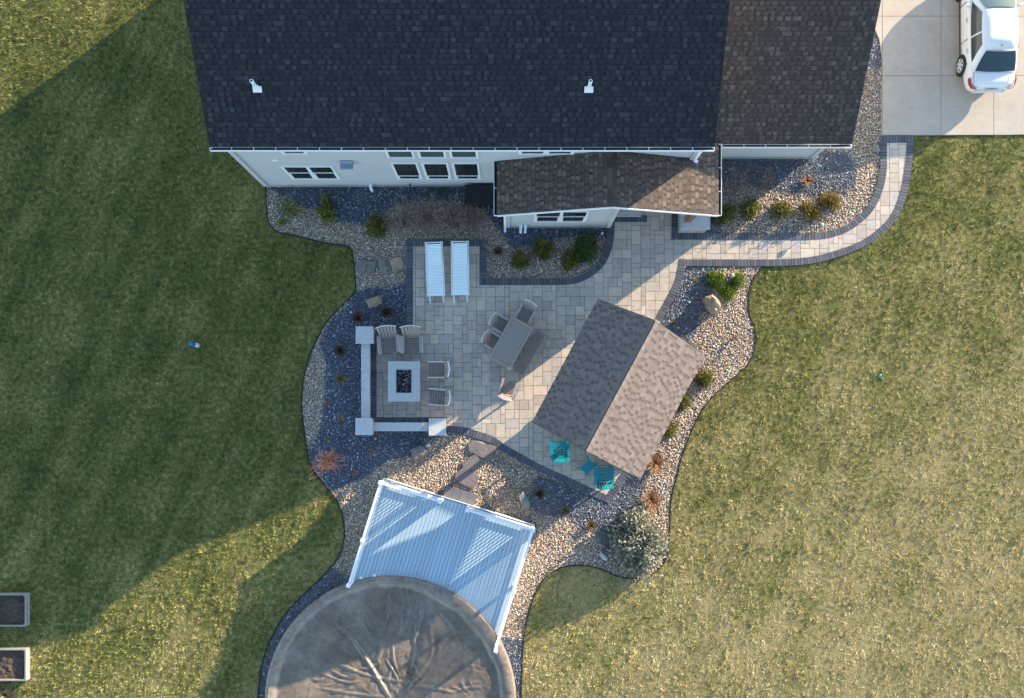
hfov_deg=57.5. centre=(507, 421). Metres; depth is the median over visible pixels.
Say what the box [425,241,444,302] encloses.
sun lounger
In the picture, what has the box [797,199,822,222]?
globe shrub
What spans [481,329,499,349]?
dining chair
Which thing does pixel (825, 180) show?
gravel bed
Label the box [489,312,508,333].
dining chair
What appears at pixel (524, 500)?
boulder
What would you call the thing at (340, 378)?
grass tuft
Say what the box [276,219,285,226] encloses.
sparse shrub
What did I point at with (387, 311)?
grass tuft
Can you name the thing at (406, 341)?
adirondack chair
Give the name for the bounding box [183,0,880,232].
house
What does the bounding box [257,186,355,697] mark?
garden edging
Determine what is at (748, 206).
globe shrub
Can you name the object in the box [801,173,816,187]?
dried plant
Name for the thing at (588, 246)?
conical shrub
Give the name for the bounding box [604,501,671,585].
juniper
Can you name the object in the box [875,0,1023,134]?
driveway
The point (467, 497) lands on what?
deck step
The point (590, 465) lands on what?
side table
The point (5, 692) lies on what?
dried plant
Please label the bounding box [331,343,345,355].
grass tuft
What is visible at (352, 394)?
slate bed
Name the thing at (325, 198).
upright shrub
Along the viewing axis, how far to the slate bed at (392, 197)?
32.99 m
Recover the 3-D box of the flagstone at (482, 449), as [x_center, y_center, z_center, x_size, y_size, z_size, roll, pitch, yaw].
[-0.928,0.988,32.955,1.007,0.089,0.548,18,90,0]
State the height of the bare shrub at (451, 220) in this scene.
0.956 m
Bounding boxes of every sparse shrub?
[275,192,309,222]
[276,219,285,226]
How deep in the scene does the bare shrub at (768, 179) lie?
32.84 m
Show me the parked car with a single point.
(986, 62)
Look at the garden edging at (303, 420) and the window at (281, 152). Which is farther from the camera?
the garden edging at (303, 420)
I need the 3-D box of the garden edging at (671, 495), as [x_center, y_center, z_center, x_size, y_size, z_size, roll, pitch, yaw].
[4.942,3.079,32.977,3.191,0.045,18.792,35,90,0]
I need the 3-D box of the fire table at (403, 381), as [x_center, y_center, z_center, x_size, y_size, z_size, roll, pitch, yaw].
[-3.601,-1.383,32.659,1.122,0.582,1.396,0,90,0]
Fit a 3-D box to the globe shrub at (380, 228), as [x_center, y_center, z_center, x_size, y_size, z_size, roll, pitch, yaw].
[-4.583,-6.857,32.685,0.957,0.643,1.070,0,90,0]
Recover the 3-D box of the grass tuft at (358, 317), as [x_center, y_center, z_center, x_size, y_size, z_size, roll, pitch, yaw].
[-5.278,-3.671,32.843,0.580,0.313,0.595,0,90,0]
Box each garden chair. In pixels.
[549,440,570,462]
[593,466,613,489]
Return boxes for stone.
[356,259,366,274]
[366,261,375,271]
[378,258,386,272]
[391,257,403,270]
[599,552,607,560]
[871,145,879,152]
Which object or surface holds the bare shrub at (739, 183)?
on the gravel bed at (825, 180)
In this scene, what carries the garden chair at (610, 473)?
on the patio paving
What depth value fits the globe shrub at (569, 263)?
32.74 m
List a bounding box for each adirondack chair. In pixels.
[375,325,400,353]
[399,325,422,353]
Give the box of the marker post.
[188,341,200,347]
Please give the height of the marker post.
0.820 m
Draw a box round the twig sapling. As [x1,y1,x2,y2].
[721,328,757,344]
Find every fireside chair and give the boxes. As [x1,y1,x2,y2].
[427,361,449,377]
[427,388,450,405]
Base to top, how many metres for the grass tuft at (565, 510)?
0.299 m
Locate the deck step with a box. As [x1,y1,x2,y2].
[443,485,476,504]
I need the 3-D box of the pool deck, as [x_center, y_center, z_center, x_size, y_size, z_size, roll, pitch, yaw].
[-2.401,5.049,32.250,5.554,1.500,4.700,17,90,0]
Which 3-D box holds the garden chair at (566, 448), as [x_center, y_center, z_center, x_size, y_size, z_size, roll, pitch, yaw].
[1.815,1.047,32.485,0.680,0.940,0.777,-6,90,0]
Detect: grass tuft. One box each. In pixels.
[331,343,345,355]
[334,372,347,383]
[350,310,365,323]
[380,304,393,318]
[493,245,502,255]
[534,489,544,499]
[560,505,571,516]
[585,518,597,532]
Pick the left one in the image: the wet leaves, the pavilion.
the wet leaves
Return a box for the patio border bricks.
[371,136,913,502]
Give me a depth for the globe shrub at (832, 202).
32.73 m
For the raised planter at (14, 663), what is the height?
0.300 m
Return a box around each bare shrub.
[381,194,422,241]
[405,188,447,244]
[431,191,475,240]
[441,199,496,240]
[723,165,755,199]
[753,167,778,190]
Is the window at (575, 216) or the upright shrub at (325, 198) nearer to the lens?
the window at (575, 216)
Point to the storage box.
(479, 196)
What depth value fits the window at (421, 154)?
28.95 m
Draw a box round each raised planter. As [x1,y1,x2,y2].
[0,592,29,626]
[0,647,29,680]
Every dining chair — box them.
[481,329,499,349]
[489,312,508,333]
[497,378,517,400]
[515,299,537,324]
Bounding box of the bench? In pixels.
[515,330,544,374]
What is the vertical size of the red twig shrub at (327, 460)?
1.022 m
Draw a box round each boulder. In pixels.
[366,295,381,307]
[411,445,427,459]
[518,491,530,509]
[702,294,720,313]
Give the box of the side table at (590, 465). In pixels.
[577,456,596,475]
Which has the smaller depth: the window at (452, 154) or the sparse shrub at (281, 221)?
the window at (452, 154)
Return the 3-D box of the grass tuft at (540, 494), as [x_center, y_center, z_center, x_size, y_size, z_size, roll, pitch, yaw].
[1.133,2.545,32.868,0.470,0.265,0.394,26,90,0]
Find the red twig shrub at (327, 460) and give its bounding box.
[309,449,347,479]
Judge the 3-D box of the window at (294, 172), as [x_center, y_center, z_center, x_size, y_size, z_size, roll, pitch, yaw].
[-6.532,-8.279,31.075,1.667,1.589,0.042,0,90,0]
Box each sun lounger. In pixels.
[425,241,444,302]
[451,240,468,301]
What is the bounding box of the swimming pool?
[265,575,515,697]
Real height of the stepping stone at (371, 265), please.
0.081 m
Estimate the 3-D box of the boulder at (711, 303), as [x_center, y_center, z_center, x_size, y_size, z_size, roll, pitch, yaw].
[7.185,-4.113,32.744,0.444,0.852,0.709,-28,90,0]
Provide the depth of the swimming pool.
32.59 m
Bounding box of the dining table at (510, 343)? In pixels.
[488,316,532,369]
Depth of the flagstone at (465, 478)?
32.91 m
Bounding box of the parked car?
[956,0,1023,92]
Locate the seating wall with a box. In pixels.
[355,326,445,435]
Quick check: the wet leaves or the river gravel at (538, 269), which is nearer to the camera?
the wet leaves
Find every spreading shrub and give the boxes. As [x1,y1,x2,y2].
[703,268,727,290]
[717,282,736,304]
[730,271,745,288]
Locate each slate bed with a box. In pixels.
[271,187,607,247]
[308,283,447,491]
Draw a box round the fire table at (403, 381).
[388,361,419,401]
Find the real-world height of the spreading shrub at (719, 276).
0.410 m
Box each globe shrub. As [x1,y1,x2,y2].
[365,211,390,241]
[508,247,530,270]
[528,235,556,261]
[560,247,580,274]
[663,420,678,437]
[677,391,692,413]
[695,366,716,388]
[711,201,738,225]
[739,196,762,221]
[768,201,795,220]
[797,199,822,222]
[815,189,844,213]
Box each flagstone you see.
[454,467,479,489]
[462,454,479,471]
[467,440,495,459]
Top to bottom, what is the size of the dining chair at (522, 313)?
0.980 m
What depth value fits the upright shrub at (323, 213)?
32.71 m
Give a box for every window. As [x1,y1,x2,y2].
[281,152,307,153]
[281,166,340,178]
[385,152,414,157]
[390,163,422,179]
[417,152,446,157]
[421,163,451,179]
[449,152,477,157]
[452,163,480,179]
[518,152,573,154]
[534,211,588,221]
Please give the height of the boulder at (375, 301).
0.324 m
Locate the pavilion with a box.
[531,299,704,479]
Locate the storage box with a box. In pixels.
[465,185,493,207]
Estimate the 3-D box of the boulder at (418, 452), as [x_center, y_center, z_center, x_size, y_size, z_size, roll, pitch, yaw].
[-3.110,1.101,32.893,0.596,0.381,0.489,-25,90,0]
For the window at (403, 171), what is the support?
in the house
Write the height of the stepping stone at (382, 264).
0.080 m
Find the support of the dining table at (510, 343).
on the patio paving
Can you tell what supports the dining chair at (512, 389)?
on the patio paving
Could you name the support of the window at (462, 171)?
in the house
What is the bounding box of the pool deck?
[346,478,535,652]
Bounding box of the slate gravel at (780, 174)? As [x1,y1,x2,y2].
[258,32,881,697]
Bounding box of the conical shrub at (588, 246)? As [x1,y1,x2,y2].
[572,228,601,264]
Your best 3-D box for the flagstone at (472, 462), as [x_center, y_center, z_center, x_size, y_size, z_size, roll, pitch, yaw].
[-1.278,1.491,32.955,0.656,0.090,0.475,-30,90,0]
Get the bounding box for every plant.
[0,682,15,697]
[336,414,344,421]
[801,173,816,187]
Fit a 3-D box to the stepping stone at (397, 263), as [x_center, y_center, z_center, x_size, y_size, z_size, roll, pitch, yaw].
[-3.896,-5.555,32.958,0.451,0.080,0.498,-10,90,0]
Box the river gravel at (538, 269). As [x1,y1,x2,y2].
[264,65,881,659]
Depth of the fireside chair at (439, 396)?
32.50 m
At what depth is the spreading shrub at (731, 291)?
32.86 m
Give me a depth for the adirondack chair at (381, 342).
32.37 m
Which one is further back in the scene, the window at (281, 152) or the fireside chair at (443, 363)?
the fireside chair at (443, 363)
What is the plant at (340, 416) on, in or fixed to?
on the slate bed at (352, 394)
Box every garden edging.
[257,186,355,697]
[521,266,764,697]
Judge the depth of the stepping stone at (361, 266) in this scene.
32.92 m
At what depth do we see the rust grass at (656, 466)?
32.83 m
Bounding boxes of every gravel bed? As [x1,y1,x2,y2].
[707,33,881,232]
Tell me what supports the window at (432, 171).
in the house
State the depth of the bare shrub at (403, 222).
32.72 m
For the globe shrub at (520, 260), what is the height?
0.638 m
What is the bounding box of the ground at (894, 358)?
[0,0,1023,697]
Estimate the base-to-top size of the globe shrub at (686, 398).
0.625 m
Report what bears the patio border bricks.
on the patio paving
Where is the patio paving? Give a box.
[377,143,906,494]
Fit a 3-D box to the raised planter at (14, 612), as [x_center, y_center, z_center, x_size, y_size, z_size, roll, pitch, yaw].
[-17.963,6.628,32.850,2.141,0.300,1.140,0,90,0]
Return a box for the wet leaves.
[301,605,473,697]
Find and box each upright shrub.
[314,204,337,224]
[317,192,335,209]
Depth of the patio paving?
32.95 m
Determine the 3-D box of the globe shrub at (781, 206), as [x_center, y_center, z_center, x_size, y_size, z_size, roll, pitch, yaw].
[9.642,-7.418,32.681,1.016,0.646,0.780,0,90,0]
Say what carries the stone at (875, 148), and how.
on the gravel bed at (825, 180)
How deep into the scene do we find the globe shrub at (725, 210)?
32.76 m
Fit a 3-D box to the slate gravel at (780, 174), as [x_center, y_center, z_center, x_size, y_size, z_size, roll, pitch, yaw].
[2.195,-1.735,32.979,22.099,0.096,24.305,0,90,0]
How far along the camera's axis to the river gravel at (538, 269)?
32.97 m
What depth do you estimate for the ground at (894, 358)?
33.00 m
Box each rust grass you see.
[638,487,664,515]
[646,450,669,474]
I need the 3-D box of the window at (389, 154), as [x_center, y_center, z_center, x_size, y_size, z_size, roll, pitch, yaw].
[-3.330,-8.279,28.525,0.860,1.550,0.042,0,90,0]
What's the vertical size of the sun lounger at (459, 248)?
0.499 m

